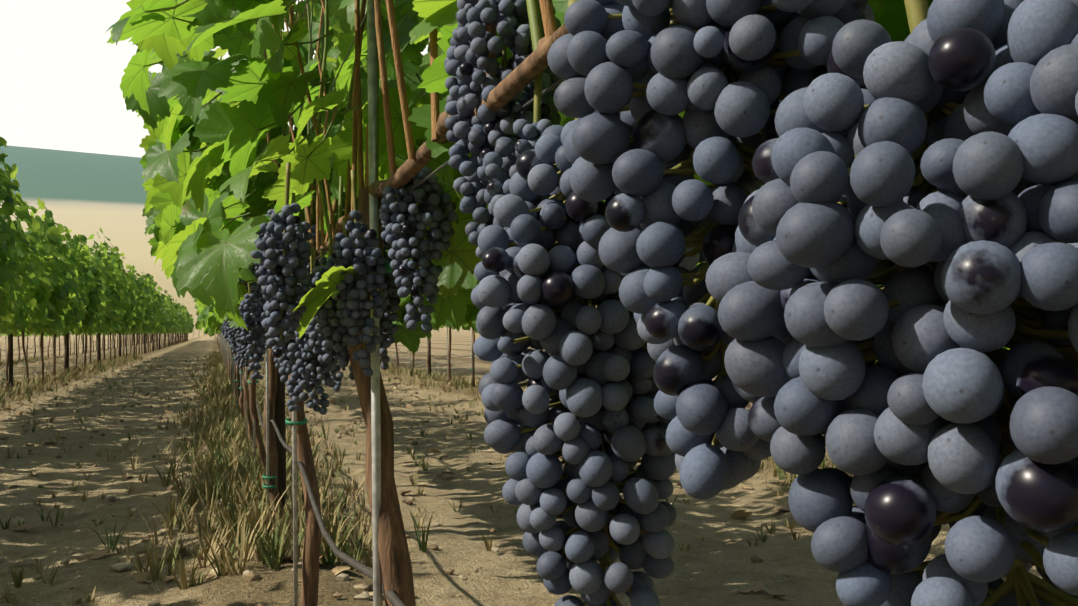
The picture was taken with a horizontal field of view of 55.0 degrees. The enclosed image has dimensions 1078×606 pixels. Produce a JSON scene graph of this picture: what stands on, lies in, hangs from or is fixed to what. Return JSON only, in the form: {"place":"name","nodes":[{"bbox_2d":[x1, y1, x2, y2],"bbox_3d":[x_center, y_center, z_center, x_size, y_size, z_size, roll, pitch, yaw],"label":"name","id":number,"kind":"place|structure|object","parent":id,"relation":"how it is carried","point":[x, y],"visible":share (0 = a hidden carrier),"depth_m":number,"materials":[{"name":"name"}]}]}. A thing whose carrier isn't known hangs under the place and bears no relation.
{"place":"outdoors","nodes":[
{"label":"outdoors","id":0,"kind":"place"},
{"bbox_2d":[0,137,21,325],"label":"vine leaves","id":1,"kind":"object","parent":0,"point":[9,268],"visible":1,"depth_m":12.13,"materials":[{"name":"green plant"}]},
{"bbox_2d":[0,0,427,157],"bbox_3d":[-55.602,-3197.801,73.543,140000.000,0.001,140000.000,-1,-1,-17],"label":"sky","id":2,"kind":"structure","parent":0,"point":[63,64],"depth_m":12864.52,"materials":[{"name":"white"}]},
{"bbox_2d":[0,145,1041,605],"bbox_3d":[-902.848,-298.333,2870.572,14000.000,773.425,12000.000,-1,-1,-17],"label":"ground","id":3,"kind":"structure","parent":0,"point":[86,193],"depth_m":5.60,"materials":[{"name":"soil"}]},
{"bbox_2d":[0,296,158,360],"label":"vine row","id":4,"kind":"object","parent":3,"relation":"on","point":[34,345],"depth_m":42.49,"materials":[{"name":"brown wood"}]},
{"bbox_2d":[0,161,187,390],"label":"vine row","id":5,"kind":"object","parent":3,"relation":"on","point":[76,287],"depth_m":18.44,"materials":[{"name":"green plant"}]},
{"bbox_2d":[147,286,193,333],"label":"vine leaves","id":6,"kind":"object","parent":3,"relation":"on","point":[178,318],"visible":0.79,"depth_m":61.53,"materials":[{"name":"green plant"}]},
{"bbox_2d":[216,0,568,605],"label":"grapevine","id":7,"kind":"object","parent":3,"relation":"on","point":[390,574],"visible":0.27,"depth_m":1.40,"materials":[{"name":"brown wood"}]},
{"bbox_2d":[192,297,223,336],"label":"vine leaves","id":8,"kind":"object","parent":7,"relation":"attached to","point":[210,323],"visible":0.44,"depth_m":13.70,"materials":[{"name":"green plant"}]},
{"bbox_2d":[220,325,226,338],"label":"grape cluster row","id":9,"kind":"object","parent":8,"relation":"attached to","point":[222,329],"visible":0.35,"depth_m":11.05,"materials":[{"name":"food"}]},
{"bbox_2d":[224,320,228,342],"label":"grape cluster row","id":10,"kind":"object","parent":8,"relation":"attached to","point":[226,330],"visible":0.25,"depth_m":6.27,"materials":[{"name":"food"}]},
{"bbox_2d":[225,321,237,348],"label":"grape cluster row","id":11,"kind":"object","parent":8,"relation":"attached to","point":[233,338],"visible":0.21,"depth_m":4.17,"materials":[{"name":"blue food"}]},
{"bbox_2d":[228,326,240,363],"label":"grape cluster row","id":12,"kind":"object","parent":8,"relation":"attached to","point":[236,358],"visible":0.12,"depth_m":4.45,"materials":[{"name":"food"}]},
{"bbox_2d":[233,326,249,367],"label":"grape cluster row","id":13,"kind":"object","parent":8,"relation":"attached to","point":[240,344],"visible":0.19,"depth_m":3.47,"materials":[{"name":"food"}]},
{"bbox_2d":[239,283,265,379],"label":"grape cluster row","id":14,"kind":"object","parent":8,"relation":"attached to","point":[254,337],"visible":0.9,"depth_m":2.55,"materials":[{"name":"food"}]},
{"bbox_2d":[246,263,266,330],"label":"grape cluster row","id":15,"kind":"object","parent":8,"relation":"attached to","point":[253,270],"visible":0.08,"depth_m":2.92,"materials":[{"name":"blue food"}]},
{"bbox_2d":[252,270,268,332],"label":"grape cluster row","id":16,"kind":"object","parent":8,"relation":"attached to","point":[257,288],"visible":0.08,"depth_m":2.84,"materials":[{"name":"blue food"}]},
{"bbox_2d":[254,209,283,301],"bbox_3d":[-0.623,-0.115,2.458,0.114,0.324,0.131,-1,-1,-17],"label":"grape cluster","id":17,"kind":"object","parent":8,"relation":"attached to","point":[260,234],"depth_m":2.44,"materials":[{"name":"food"}]},
{"bbox_2d":[261,312,286,368],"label":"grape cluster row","id":18,"kind":"object","parent":8,"relation":"attached to","point":[277,364],"visible":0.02,"depth_m":2.35,"materials":[{"name":"food"}]},
{"bbox_2d":[251,162,311,357],"bbox_3d":[-0.324,-0.054,1.322,0.068,0.249,0.076,-1,-1,12],"label":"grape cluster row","id":19,"kind":"object","parent":8,"relation":"attached to","point":[276,289],"visible":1,"depth_m":1.31,"materials":[{"name":"food"}]},
{"bbox_2d":[266,193,308,301],"bbox_3d":[-0.470,-0.087,1.928,0.078,0.237,0.089,-1,-1,-17],"label":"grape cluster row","id":20,"kind":"object","parent":8,"relation":"attached to","point":[295,225],"depth_m":1.93,"materials":[{"name":"food"}]},
{"bbox_2d":[277,278,312,411],"bbox_3d":[-0.417,0.050,1.794,0.081,0.276,0.084,-1,-1,-17],"label":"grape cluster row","id":21,"kind":"object","parent":8,"relation":"attached to","point":[286,365],"visible":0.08,"depth_m":1.78,"materials":[{"name":"food"}]},
{"bbox_2d":[287,249,335,414],"bbox_3d":[-0.364,0.046,1.684,0.087,0.270,0.104,-1,-1,-17],"label":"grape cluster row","id":22,"kind":"object","parent":8,"relation":"attached to","point":[306,358],"visible":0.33,"depth_m":1.67,"materials":[{"name":"food"}]},
{"bbox_2d":[304,225,325,272],"bbox_3d":[-0.598,-0.127,2.678,0.094,0.252,0.097,-1,-1,-17],"label":"grape cluster","id":23,"kind":"object","parent":8,"relation":"attached to","point":[317,263],"visible":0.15,"depth_m":2.67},
{"bbox_2d":[320,249,323,266],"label":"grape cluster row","id":24,"kind":"object","parent":8,"relation":"attached to","point":[321,252],"visible":0.02,"depth_m":2.23,"materials":[{"name":"green plant"}]},
{"bbox_2d":[306,224,347,366],"bbox_3d":[-0.326,-0.012,1.610,0.092,0.222,0.097,-1,-1,-17],"label":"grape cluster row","id":25,"kind":"object","parent":8,"relation":"attached to","point":[318,272],"visible":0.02,"depth_m":1.60,"materials":[{"name":"food"}]},
{"bbox_2d":[323,353,345,391],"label":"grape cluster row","id":26,"kind":"object","parent":8,"relation":"attached to","point":[338,379],"depth_m":2.05,"materials":[{"name":"food"}]},
{"bbox_2d":[316,218,387,379],"bbox_3d":[-0.257,-0.005,1.425,0.101,0.222,0.085,-1,-1,-17],"label":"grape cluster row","id":27,"kind":"object","parent":8,"relation":"attached to","point":[330,308],"visible":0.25,"depth_m":1.41,"materials":[{"name":"blue food"}]},
{"bbox_2d":[331,170,386,376],"bbox_3d":[-0.233,-0.038,1.338,0.072,0.267,0.066,-1,-1,-17],"label":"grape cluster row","id":28,"kind":"object","parent":8,"relation":"attached to","point":[345,254],"visible":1,"depth_m":1.33,"materials":[{"name":"blue food"}]},
{"bbox_2d":[351,229,391,274],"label":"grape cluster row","id":29,"kind":"object","parent":8,"relation":"attached to","point":[387,246],"visible":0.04,"depth_m":1.82,"materials":[{"name":"food"}]},
{"bbox_2d":[379,251,400,369],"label":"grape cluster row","id":30,"kind":"object","parent":8,"relation":"attached to","point":[393,301],"visible":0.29,"depth_m":1.54,"materials":[{"name":"food"}]},
{"bbox_2d":[379,123,457,332],"bbox_3d":[-0.153,-0.092,1.281,0.098,0.259,0.079,-1,-1,18],"label":"grape cluster","id":31,"kind":"object","parent":8,"relation":"attached to","point":[405,232],"visible":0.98,"depth_m":1.27,"materials":[{"name":"food"}]},
{"bbox_2d":[444,0,560,308],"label":"grape cluster","id":32,"kind":"object","parent":8,"relation":"attached to","point":[469,65],"visible":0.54,"depth_m":0.82,"materials":[{"name":"blue food"}]},
{"bbox_2d":[477,72,552,229],"bbox_3d":[-0.005,-0.081,0.729,0.074,0.199,0.079,-1,-1,-17],"label":"grape cluster","id":33,"kind":"object","parent":8,"relation":"attached to","point":[503,156],"visible":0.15,"depth_m":0.72,"materials":[{"name":"blue food"}]},
{"bbox_2d":[471,0,705,605],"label":"grape cluster","id":34,"kind":"object","parent":8,"relation":"attached to","point":[549,273],"visible":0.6,"depth_m":0.43,"materials":[{"name":"food"}]},
{"bbox_2d":[547,0,874,499],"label":"grape cluster","id":35,"kind":"object","parent":8,"relation":"attached to","point":[728,76],"visible":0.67,"depth_m":0.29,"materials":[{"name":"blue food"}]},
{"bbox_2d":[705,0,1077,605],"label":"grape cluster","id":36,"kind":"object","parent":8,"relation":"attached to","point":[925,173],"visible":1,"depth_m":0.21,"materials":[{"name":"food"}]},
{"bbox_2d":[215,22,285,221],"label":"vine leaves","id":37,"kind":"object","parent":7,"relation":"attached to","point":[220,52],"depth_m":4.88,"materials":[{"name":"green plant"}]},
{"bbox_2d":[135,0,428,143],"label":"vine leaves","id":38,"kind":"object","parent":7,"relation":"attached to","point":[339,25],"visible":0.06,"depth_m":3.41,"materials":[{"name":"green plant"}]},
{"bbox_2d":[106,0,1067,338],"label":"vine row leaves fruit zone","id":39,"kind":"object","parent":7,"relation":"attached to","point":[212,182],"visible":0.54,"depth_m":1.54,"materials":[{"name":"green plant"}]},
{"bbox_2d":[301,0,1048,363],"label":"vine leaves","id":40,"kind":"object","parent":7,"relation":"attached to","point":[439,16],"visible":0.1,"depth_m":1.70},
{"bbox_2d":[0,364,847,605],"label":"floor clods and dry leaves","id":41,"kind":"object","parent":3,"relation":"on","point":[144,577],"visible":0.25,"depth_m":4.66,"materials":[{"name":"soil"}]},
{"bbox_2d":[0,350,854,605],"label":"dry grass tufts","id":42,"kind":"object","parent":3,"relation":"on","point":[252,527],"visible":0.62,"depth_m":5.04,"materials":[{"name":"beige plant"}]},
{"bbox_2d":[349,318,752,409],"bbox_3d":[-2.632,-0.204,19.345,1.186,3.129,41.658,-1,-1,-17],"label":"vine row","id":43,"kind":"object","parent":3,"relation":"on","point":[449,354],"depth_m":15.20,"materials":[{"name":"green plant"}]}
]}

